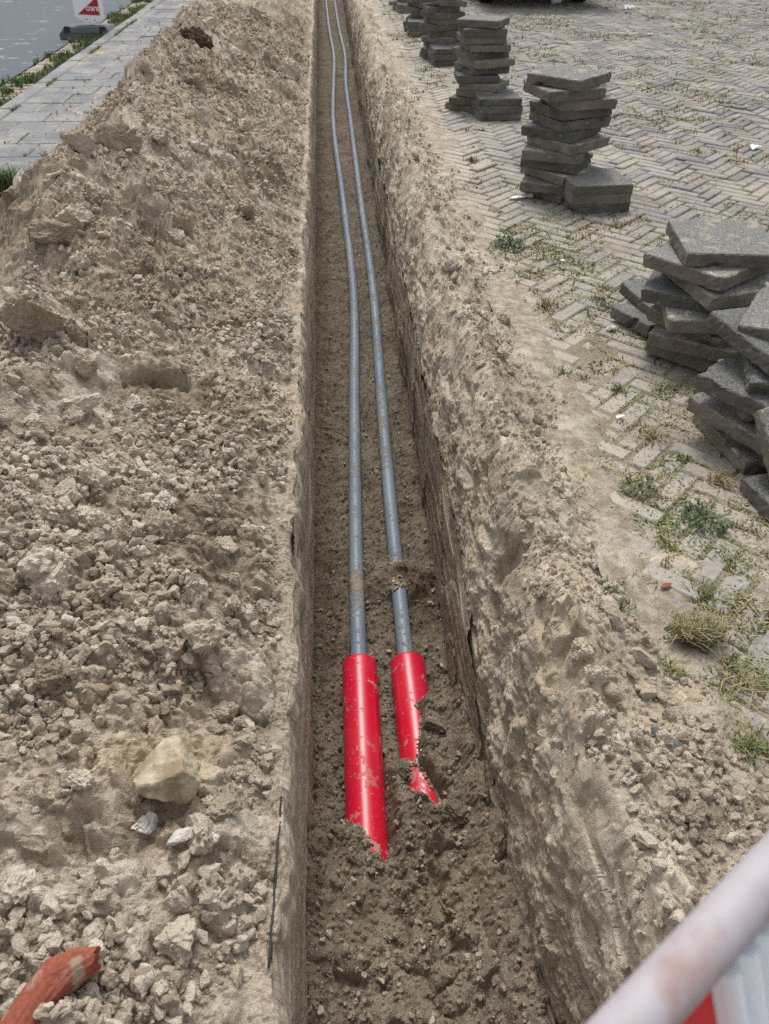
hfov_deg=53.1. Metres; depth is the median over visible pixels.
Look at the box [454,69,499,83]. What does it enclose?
paving slab
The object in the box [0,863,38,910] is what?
soil clod
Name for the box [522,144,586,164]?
paving slab
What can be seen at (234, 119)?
soil clod
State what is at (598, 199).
paving slab
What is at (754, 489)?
paving slab
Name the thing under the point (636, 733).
soil clod
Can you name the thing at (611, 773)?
soil clod
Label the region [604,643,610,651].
soil clod
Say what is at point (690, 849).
soil clod
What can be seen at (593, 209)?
paving slab
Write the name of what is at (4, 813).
soil clod
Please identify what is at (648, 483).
weed
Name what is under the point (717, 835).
soil clod
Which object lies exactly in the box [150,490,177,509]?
soil clod
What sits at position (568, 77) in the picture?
paving slab
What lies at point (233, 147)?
soil clod
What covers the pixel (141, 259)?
soil clod
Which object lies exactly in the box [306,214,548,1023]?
soil crumbs
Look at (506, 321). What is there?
soil clod
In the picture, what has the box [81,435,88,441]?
soil clod
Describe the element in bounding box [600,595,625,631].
soil clod
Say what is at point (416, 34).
paving slab
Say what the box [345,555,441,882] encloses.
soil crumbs
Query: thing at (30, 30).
road
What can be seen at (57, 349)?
soil clod
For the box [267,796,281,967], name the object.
root
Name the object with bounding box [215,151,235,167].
soil clod
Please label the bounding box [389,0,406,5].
paving slab
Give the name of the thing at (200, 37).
soil clod
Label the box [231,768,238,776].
soil clod
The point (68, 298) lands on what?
soil clod
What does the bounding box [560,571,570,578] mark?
soil clod
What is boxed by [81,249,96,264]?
soil clod
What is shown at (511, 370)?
soil clod
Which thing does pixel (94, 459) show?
soil clod
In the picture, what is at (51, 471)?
soil clod
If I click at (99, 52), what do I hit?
sand
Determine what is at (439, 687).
soil clod
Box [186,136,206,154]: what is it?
soil clod
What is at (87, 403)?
soil clod
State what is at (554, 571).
soil clod
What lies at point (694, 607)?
soil crumbs
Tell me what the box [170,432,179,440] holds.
soil clod
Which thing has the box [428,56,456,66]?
paving slab
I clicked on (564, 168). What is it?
paving slab
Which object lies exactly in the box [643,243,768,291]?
paving slab
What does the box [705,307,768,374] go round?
paving slab
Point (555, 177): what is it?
paving slab
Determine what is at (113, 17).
grass
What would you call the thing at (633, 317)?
paving slab
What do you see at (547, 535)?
soil clod
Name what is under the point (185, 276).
soil clod
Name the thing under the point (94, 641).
soil clod
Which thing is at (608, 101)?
paving slab
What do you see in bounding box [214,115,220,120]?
soil clod
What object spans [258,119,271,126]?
soil clod
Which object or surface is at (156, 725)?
soil clod
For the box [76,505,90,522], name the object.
soil clod
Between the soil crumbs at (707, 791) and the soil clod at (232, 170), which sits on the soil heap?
the soil clod at (232, 170)
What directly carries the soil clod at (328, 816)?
on the trench
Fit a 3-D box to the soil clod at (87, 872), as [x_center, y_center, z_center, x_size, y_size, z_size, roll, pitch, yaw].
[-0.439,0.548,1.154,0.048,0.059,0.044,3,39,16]
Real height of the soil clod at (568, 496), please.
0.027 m
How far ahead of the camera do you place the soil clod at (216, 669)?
1.49 m
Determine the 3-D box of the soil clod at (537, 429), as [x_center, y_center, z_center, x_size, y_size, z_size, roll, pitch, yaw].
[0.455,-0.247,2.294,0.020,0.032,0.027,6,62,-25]
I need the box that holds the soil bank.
[347,0,761,1023]
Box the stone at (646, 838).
[635,829,658,849]
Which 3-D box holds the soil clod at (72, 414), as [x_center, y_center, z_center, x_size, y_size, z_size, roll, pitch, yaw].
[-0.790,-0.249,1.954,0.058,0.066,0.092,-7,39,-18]
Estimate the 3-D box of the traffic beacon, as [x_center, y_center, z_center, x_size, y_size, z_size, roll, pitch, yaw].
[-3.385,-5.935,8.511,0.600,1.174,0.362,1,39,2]
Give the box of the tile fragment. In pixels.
[0,946,100,1023]
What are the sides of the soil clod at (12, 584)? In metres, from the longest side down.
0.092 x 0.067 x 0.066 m
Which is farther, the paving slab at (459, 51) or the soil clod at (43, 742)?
the paving slab at (459, 51)
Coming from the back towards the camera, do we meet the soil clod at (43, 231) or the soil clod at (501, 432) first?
the soil clod at (43, 231)
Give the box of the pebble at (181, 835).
[166,827,193,845]
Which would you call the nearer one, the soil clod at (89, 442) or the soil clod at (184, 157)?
the soil clod at (89, 442)
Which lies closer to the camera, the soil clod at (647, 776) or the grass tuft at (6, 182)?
the soil clod at (647, 776)
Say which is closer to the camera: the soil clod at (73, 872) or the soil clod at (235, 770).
the soil clod at (73, 872)
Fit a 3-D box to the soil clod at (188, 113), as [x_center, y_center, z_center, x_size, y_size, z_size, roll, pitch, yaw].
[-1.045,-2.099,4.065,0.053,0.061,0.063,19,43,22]
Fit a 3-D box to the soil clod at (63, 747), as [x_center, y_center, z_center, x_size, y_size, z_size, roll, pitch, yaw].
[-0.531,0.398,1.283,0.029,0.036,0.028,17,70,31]
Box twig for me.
[319,426,348,438]
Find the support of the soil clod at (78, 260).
on the soil heap
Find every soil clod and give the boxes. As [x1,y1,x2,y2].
[0,299,66,343]
[0,409,12,425]
[0,572,23,599]
[0,741,23,767]
[0,803,8,830]
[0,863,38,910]
[3,447,11,456]
[15,624,33,643]
[16,545,70,581]
[17,386,29,395]
[23,413,45,427]
[25,219,77,245]
[25,639,36,649]
[29,561,70,603]
[32,658,70,694]
[38,736,46,746]
[39,455,57,466]
[39,917,53,933]
[40,489,48,495]
[40,494,78,525]
[46,467,54,476]
[50,344,62,355]
[50,362,56,370]
[51,478,79,504]
[52,553,68,572]
[53,278,61,284]
[54,202,93,228]
[56,741,73,758]
[58,392,103,413]
[59,130,96,157]
[62,402,84,425]
[63,325,90,348]
[63,343,73,349]
[63,711,78,724]
[64,295,72,302]
[64,471,77,480]
[65,768,96,790]
[66,250,90,272]
[69,870,77,875]
[73,861,97,883]
[74,353,97,379]
[76,312,82,319]
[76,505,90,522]
[77,462,108,487]
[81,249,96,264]
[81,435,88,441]
[85,439,99,446]
[86,451,102,468]
[86,509,108,527]
[87,424,97,432]
[87,573,123,603]
[91,638,100,645]
[91,887,110,904]
[93,120,143,154]
[93,930,104,944]
[97,144,102,154]
[100,192,115,203]
[107,847,119,860]
[108,553,116,564]
[109,522,116,527]
[112,415,121,423]
[120,507,128,512]
[125,245,155,275]
[126,394,140,409]
[126,447,145,457]
[131,794,143,807]
[134,435,139,443]
[138,57,150,72]
[138,311,151,321]
[141,506,165,534]
[141,722,148,730]
[144,479,150,486]
[148,715,164,736]
[149,127,169,144]
[149,473,160,484]
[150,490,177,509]
[152,914,195,967]
[156,508,184,541]
[164,261,169,269]
[164,452,173,458]
[166,228,186,245]
[168,458,177,466]
[169,264,183,276]
[170,299,178,306]
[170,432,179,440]
[171,205,193,234]
[171,244,193,270]
[172,387,179,392]
[176,455,186,462]
[177,151,191,164]
[179,26,214,49]
[181,619,224,654]
[182,73,204,89]
[182,108,192,118]
[182,272,188,280]
[184,572,208,606]
[185,813,213,854]
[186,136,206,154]
[193,241,201,247]
[194,107,210,126]
[198,87,206,94]
[199,357,206,362]
[201,794,215,806]
[202,792,245,821]
[203,17,215,24]
[203,21,215,31]
[204,171,221,187]
[207,699,239,723]
[209,664,221,676]
[210,400,220,409]
[211,724,224,733]
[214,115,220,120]
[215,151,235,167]
[215,535,237,554]
[221,602,233,615]
[224,143,237,151]
[225,394,233,400]
[226,594,241,611]
[228,168,240,178]
[229,572,239,585]
[231,116,239,121]
[231,668,238,674]
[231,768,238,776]
[236,118,253,132]
[236,198,255,218]
[242,734,251,743]
[248,190,257,201]
[251,150,260,159]
[253,202,264,214]
[253,417,265,428]
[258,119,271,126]
[258,423,266,430]
[280,57,301,81]
[320,809,336,824]
[390,758,412,779]
[414,154,419,162]
[420,716,446,734]
[425,679,448,695]
[433,202,440,208]
[435,214,444,222]
[440,797,470,828]
[441,256,457,271]
[450,271,458,281]
[460,688,467,715]
[462,760,494,789]
[463,297,471,304]
[464,256,474,263]
[472,354,484,368]
[474,320,485,327]
[488,805,507,860]
[496,347,510,359]
[497,429,506,436]
[499,312,510,324]
[506,366,515,375]
[514,362,520,368]
[519,416,524,421]
[521,539,532,549]
[531,585,548,598]
[533,412,543,423]
[533,425,540,432]
[541,528,554,542]
[546,506,555,514]
[549,422,557,428]
[551,471,560,478]
[552,480,564,491]
[552,568,557,575]
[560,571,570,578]
[562,492,572,502]
[571,637,593,660]
[572,654,579,661]
[584,664,610,685]
[588,640,595,648]
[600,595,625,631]
[601,680,622,702]
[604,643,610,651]
[607,581,618,589]
[608,770,616,776]
[609,676,617,683]
[610,709,617,716]
[612,741,626,753]
[617,703,628,712]
[618,723,626,732]
[621,774,636,785]
[629,647,657,667]
[629,727,643,741]
[638,768,654,785]
[638,806,646,819]
[640,684,657,699]
[641,762,651,770]
[651,748,658,758]
[655,730,673,748]
[658,755,670,769]
[662,707,676,722]
[669,810,675,817]
[671,814,684,824]
[676,776,690,801]
[679,799,708,822]
[683,843,693,854]
[714,829,720,839]
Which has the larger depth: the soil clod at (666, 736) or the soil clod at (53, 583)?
the soil clod at (53, 583)
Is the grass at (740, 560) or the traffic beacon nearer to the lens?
the grass at (740, 560)
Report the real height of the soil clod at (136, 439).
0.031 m
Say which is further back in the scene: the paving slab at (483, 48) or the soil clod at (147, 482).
the paving slab at (483, 48)
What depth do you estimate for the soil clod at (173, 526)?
1.72 m
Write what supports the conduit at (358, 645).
on the trench
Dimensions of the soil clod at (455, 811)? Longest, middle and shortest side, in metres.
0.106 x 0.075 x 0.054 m
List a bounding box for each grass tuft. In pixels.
[0,161,30,197]
[463,155,480,163]
[531,291,570,312]
[548,362,577,377]
[594,566,638,622]
[596,381,634,396]
[610,217,631,228]
[626,418,679,448]
[645,378,678,397]
[658,650,694,688]
[661,599,746,659]
[680,573,731,606]
[704,463,742,492]
[711,650,768,710]
[719,717,768,774]
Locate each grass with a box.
[0,0,153,106]
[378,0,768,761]
[453,171,768,733]
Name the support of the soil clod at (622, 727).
on the soil bank
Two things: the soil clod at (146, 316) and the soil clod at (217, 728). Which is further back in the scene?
the soil clod at (146, 316)
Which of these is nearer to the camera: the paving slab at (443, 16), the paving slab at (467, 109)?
the paving slab at (467, 109)
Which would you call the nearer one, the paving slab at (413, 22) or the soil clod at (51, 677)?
the soil clod at (51, 677)
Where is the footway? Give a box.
[0,0,194,176]
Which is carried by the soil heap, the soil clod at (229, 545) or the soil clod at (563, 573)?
the soil clod at (229, 545)
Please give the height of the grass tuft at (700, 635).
0.079 m
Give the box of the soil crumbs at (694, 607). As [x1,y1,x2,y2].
[443,123,768,760]
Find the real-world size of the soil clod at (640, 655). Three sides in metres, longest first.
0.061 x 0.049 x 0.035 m
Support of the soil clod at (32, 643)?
on the soil heap
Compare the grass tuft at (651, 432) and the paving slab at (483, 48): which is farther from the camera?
the paving slab at (483, 48)
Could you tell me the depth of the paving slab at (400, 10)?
9.89 m
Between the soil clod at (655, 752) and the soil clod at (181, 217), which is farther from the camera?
the soil clod at (181, 217)
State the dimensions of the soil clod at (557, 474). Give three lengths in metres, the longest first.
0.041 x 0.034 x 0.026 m
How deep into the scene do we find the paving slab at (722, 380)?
2.11 m
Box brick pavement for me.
[374,0,768,783]
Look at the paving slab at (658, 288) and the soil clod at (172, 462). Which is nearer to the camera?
the soil clod at (172, 462)
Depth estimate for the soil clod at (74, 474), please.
1.78 m
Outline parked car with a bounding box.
[478,0,585,2]
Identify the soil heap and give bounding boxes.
[0,0,315,1023]
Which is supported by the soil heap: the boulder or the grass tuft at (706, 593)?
the boulder
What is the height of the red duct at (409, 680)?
0.136 m
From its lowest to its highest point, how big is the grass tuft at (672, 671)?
0.026 m
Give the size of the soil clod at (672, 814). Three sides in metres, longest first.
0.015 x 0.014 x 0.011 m
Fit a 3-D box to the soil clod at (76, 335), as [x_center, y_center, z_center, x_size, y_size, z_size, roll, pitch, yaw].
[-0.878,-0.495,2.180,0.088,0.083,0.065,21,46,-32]
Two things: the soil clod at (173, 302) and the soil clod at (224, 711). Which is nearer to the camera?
the soil clod at (224, 711)
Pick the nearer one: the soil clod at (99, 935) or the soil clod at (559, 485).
the soil clod at (99, 935)
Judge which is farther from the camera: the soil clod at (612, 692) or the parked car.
the parked car
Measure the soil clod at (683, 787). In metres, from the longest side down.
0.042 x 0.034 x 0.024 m
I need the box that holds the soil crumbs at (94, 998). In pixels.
[0,0,309,1023]
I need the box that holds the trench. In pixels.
[270,0,554,1023]
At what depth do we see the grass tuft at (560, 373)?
2.57 m
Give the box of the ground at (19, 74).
[0,3,131,86]
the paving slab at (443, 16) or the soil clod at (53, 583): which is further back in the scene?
the paving slab at (443, 16)
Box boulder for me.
[130,734,200,804]
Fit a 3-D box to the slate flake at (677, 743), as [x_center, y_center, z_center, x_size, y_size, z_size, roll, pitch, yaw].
[0.535,0.425,1.407,0.034,0.009,0.011,23,45,26]
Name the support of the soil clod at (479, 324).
on the soil bank
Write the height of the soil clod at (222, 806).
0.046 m
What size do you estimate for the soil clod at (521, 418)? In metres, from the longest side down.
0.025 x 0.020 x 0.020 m
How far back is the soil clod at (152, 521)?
1.71 m
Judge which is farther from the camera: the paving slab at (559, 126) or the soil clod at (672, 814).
the paving slab at (559, 126)
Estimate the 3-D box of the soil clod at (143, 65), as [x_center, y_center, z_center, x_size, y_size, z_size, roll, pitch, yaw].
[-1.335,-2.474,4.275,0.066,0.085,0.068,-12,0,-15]
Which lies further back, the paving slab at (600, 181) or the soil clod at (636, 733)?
the paving slab at (600, 181)
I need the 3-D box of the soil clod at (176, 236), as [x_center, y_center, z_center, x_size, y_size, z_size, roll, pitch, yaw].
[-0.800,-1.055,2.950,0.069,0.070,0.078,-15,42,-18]
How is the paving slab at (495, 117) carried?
on the brick pavement
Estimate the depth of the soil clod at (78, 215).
2.79 m
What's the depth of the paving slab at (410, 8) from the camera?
8.50 m
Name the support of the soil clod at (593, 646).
on the soil bank
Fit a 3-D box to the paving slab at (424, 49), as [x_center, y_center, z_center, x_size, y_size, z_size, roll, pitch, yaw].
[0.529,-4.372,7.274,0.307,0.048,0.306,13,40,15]
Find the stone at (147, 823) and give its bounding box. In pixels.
[131,811,158,834]
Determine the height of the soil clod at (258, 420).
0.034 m
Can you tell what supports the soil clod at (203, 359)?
on the soil heap
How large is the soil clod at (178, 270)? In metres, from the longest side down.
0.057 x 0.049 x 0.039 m
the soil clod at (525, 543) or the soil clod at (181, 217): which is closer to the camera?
the soil clod at (525, 543)
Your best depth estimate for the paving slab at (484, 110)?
5.32 m
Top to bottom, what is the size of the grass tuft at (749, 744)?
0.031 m
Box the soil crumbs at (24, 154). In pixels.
[4,12,178,173]
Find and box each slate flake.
[651,725,675,748]
[673,739,682,747]
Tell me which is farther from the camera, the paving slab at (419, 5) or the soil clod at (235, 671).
the paving slab at (419, 5)
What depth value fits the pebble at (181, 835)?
1.18 m
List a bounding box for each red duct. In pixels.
[342,654,388,861]
[390,652,438,802]
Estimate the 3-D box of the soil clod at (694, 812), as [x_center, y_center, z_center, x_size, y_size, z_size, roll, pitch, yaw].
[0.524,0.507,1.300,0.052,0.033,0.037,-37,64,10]
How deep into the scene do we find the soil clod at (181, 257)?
2.77 m
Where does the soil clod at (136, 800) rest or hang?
on the soil heap
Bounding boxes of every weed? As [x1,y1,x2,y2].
[490,235,525,251]
[596,294,614,308]
[618,472,663,501]
[679,498,732,532]
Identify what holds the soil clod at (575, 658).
on the soil bank
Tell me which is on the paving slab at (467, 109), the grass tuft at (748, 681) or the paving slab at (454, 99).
the paving slab at (454, 99)
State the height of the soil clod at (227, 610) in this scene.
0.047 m
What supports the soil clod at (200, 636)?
on the soil heap
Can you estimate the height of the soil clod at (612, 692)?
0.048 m
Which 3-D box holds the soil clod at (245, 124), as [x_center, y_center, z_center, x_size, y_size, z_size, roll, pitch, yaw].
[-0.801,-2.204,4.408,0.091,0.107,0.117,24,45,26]
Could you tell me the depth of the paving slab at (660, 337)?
2.54 m
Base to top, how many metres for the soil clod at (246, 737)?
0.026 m
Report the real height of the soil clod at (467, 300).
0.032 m
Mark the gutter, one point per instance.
(43, 62)
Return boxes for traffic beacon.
[59,0,116,39]
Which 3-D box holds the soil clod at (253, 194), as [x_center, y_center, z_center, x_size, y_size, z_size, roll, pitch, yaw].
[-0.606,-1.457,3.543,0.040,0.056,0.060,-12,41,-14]
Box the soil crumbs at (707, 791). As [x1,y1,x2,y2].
[377,73,768,973]
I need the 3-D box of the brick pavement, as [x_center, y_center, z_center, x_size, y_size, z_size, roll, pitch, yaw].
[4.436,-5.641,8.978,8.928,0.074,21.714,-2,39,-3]
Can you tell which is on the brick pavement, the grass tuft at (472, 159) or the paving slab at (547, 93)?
the grass tuft at (472, 159)
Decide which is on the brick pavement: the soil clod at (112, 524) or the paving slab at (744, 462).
the paving slab at (744, 462)
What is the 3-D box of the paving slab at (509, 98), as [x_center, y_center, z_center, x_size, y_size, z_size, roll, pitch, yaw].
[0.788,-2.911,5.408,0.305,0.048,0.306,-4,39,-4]
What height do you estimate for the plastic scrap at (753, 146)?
0.020 m
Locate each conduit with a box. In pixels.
[325,0,366,654]
[334,0,412,653]
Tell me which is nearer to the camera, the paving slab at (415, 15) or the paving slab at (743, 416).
the paving slab at (743, 416)
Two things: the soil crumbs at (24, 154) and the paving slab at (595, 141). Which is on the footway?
the soil crumbs at (24, 154)
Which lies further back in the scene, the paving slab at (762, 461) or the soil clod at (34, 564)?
the paving slab at (762, 461)
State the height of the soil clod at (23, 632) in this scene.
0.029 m
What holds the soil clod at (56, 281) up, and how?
on the soil heap
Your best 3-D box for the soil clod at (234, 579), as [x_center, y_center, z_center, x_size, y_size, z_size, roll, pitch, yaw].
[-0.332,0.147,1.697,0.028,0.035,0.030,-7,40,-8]
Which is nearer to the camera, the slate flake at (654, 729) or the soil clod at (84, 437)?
the slate flake at (654, 729)
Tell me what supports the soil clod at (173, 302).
on the soil heap
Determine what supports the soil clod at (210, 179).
on the soil heap
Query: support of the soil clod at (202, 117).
on the soil heap
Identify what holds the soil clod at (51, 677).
on the soil heap
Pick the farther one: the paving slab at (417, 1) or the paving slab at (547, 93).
the paving slab at (417, 1)
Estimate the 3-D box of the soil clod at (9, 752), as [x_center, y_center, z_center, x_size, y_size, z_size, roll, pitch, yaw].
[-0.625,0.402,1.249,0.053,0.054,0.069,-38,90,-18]
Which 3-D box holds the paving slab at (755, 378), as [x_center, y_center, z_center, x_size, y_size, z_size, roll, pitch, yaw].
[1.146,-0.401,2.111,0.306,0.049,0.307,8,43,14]
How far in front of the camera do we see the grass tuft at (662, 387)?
2.49 m
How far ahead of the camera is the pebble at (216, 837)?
1.22 m
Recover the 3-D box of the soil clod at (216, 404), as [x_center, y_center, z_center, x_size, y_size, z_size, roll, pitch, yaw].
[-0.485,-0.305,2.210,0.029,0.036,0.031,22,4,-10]
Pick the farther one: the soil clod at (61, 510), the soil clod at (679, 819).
the soil clod at (61, 510)
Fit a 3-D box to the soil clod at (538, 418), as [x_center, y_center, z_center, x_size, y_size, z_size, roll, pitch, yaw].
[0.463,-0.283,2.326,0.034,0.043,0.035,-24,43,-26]
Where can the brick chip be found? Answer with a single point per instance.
(666, 585)
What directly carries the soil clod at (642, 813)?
on the soil bank
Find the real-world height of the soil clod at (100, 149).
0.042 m
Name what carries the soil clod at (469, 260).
on the soil bank
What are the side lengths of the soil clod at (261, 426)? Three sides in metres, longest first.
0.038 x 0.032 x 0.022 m
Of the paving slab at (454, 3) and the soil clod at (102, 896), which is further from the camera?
the paving slab at (454, 3)
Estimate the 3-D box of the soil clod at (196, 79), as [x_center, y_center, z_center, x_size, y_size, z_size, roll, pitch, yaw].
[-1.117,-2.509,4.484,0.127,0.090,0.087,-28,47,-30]
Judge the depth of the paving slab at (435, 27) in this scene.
7.06 m
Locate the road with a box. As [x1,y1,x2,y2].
[0,0,133,83]
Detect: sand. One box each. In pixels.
[0,4,191,156]
[369,0,768,834]
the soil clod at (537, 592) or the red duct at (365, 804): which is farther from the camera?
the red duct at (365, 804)
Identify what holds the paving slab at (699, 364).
on the brick pavement
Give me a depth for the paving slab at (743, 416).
2.10 m
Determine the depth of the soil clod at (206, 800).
1.28 m
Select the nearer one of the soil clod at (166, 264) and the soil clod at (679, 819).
the soil clod at (679, 819)
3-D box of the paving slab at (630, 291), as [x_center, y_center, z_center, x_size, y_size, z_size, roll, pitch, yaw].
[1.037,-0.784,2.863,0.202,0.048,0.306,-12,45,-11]
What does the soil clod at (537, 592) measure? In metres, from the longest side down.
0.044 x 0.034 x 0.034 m
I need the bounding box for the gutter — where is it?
[0,1,148,103]
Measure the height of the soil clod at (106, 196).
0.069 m
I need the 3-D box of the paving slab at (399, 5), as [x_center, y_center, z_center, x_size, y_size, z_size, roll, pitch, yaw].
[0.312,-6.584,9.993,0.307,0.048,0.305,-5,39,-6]
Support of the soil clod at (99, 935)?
on the soil heap
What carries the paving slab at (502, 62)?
on the paving slab at (472, 70)
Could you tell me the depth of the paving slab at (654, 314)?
2.53 m
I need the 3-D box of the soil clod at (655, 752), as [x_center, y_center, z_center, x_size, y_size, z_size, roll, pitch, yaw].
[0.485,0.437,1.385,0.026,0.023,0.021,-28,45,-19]
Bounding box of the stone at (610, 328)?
[606,325,615,330]
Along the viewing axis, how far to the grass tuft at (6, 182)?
3.85 m
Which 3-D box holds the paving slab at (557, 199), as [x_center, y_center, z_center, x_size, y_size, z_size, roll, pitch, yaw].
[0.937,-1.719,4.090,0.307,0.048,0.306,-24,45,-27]
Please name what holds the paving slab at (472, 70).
on the paving slab at (460, 77)
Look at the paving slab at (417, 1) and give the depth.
8.39 m
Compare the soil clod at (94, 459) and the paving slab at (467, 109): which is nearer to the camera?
the soil clod at (94, 459)
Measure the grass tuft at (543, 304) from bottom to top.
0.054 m
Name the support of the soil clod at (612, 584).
on the soil bank
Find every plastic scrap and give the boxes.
[510,193,532,197]
[623,4,634,8]
[748,143,761,149]
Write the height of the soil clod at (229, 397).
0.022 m
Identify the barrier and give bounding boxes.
[586,830,768,1023]
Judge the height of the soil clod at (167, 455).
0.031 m
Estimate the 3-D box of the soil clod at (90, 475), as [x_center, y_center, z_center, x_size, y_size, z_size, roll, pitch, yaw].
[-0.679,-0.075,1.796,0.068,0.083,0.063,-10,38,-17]
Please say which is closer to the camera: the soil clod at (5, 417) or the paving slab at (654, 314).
the soil clod at (5, 417)
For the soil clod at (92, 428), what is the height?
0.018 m
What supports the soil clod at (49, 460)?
on the soil heap
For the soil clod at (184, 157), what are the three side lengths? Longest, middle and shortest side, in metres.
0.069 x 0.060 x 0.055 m
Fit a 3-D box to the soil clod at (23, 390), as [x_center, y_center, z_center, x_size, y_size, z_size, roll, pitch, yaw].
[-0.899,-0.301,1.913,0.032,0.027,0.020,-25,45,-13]
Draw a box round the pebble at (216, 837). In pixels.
[212,831,219,843]
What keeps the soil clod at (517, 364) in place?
on the soil bank
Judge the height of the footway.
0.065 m
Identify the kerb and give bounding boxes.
[0,0,163,120]
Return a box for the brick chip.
[661,582,671,587]
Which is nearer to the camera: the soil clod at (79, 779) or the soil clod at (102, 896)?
the soil clod at (102, 896)
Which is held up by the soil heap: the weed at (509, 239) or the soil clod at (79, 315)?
the soil clod at (79, 315)
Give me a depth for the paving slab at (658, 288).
2.53 m
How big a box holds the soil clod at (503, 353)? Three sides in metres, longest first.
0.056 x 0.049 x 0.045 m
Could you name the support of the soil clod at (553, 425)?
on the soil bank
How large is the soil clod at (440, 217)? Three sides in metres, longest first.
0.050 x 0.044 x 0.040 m
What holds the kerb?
on the ground at (19, 74)
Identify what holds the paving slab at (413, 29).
on the paving slab at (416, 34)
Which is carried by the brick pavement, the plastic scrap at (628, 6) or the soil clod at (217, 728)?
the plastic scrap at (628, 6)
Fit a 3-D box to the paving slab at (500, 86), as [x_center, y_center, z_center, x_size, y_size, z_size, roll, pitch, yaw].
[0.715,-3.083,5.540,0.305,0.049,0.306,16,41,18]
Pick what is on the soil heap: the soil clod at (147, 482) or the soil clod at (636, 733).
the soil clod at (147, 482)
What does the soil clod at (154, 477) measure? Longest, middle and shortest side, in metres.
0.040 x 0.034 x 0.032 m
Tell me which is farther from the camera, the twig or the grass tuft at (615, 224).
the grass tuft at (615, 224)
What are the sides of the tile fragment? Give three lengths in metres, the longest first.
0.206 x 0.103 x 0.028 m
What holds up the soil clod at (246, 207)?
on the soil heap
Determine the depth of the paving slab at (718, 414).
2.15 m
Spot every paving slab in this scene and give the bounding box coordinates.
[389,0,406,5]
[395,7,410,12]
[396,2,406,8]
[402,5,423,12]
[405,0,432,2]
[406,25,428,31]
[407,1,432,7]
[407,18,423,26]
[407,30,428,36]
[411,12,423,17]
[419,22,458,31]
[419,51,427,59]
[421,10,464,19]
[421,34,458,43]
[421,46,428,53]
[423,3,459,13]
[423,41,458,46]
[424,17,457,24]
[427,50,457,60]
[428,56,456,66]
[429,30,458,36]
[429,43,458,54]
[433,0,466,6]
[445,101,471,113]
[449,94,474,105]
[452,46,509,60]
[454,61,509,74]
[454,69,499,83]
[456,14,509,28]
[456,87,512,98]
[457,31,506,44]
[457,57,514,68]
[458,26,507,36]
[458,78,509,92]
[459,41,510,52]
[471,99,522,114]
[472,107,521,120]
[473,90,521,106]
[519,174,564,195]
[520,152,593,173]
[520,164,599,186]
[521,121,600,143]
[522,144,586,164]
[523,81,605,102]
[526,64,610,90]
[526,192,563,204]
[527,133,609,155]
[529,100,611,120]
[529,111,611,132]
[541,93,617,110]
[561,196,629,214]
[563,187,630,205]
[565,168,633,195]
[610,302,656,336]
[619,277,654,314]
[640,270,737,312]
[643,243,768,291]
[645,345,715,372]
[646,325,737,361]
[647,304,729,347]
[660,305,749,334]
[665,219,768,268]
[665,271,768,310]
[686,392,762,456]
[693,414,766,474]
[694,351,768,415]
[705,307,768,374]
[718,359,754,421]
[725,434,754,450]
[737,282,768,339]
[739,473,768,522]
[740,353,768,394]
[753,407,768,475]
[758,455,765,467]
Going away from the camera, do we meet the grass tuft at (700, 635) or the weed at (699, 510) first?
the grass tuft at (700, 635)
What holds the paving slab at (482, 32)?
on the paving slab at (461, 38)
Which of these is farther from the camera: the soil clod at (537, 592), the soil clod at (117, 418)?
the soil clod at (117, 418)
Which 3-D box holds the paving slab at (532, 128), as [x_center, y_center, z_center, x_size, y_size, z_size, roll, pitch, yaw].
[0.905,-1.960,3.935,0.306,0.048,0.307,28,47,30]
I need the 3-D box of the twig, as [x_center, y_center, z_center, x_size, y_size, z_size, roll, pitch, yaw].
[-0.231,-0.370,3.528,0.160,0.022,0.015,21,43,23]
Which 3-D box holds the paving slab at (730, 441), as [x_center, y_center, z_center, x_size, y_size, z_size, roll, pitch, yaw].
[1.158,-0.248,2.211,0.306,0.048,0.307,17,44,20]
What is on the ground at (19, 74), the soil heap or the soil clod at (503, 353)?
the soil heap
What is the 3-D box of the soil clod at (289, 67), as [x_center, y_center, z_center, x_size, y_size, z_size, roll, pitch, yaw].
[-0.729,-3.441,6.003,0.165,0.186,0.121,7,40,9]
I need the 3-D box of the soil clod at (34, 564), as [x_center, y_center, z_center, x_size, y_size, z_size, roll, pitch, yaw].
[-0.668,0.107,1.518,0.078,0.098,0.097,9,40,10]
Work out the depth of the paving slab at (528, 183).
3.94 m
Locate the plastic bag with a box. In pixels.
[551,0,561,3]
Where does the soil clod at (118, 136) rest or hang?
on the soil heap
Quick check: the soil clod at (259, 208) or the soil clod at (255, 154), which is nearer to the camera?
the soil clod at (259, 208)

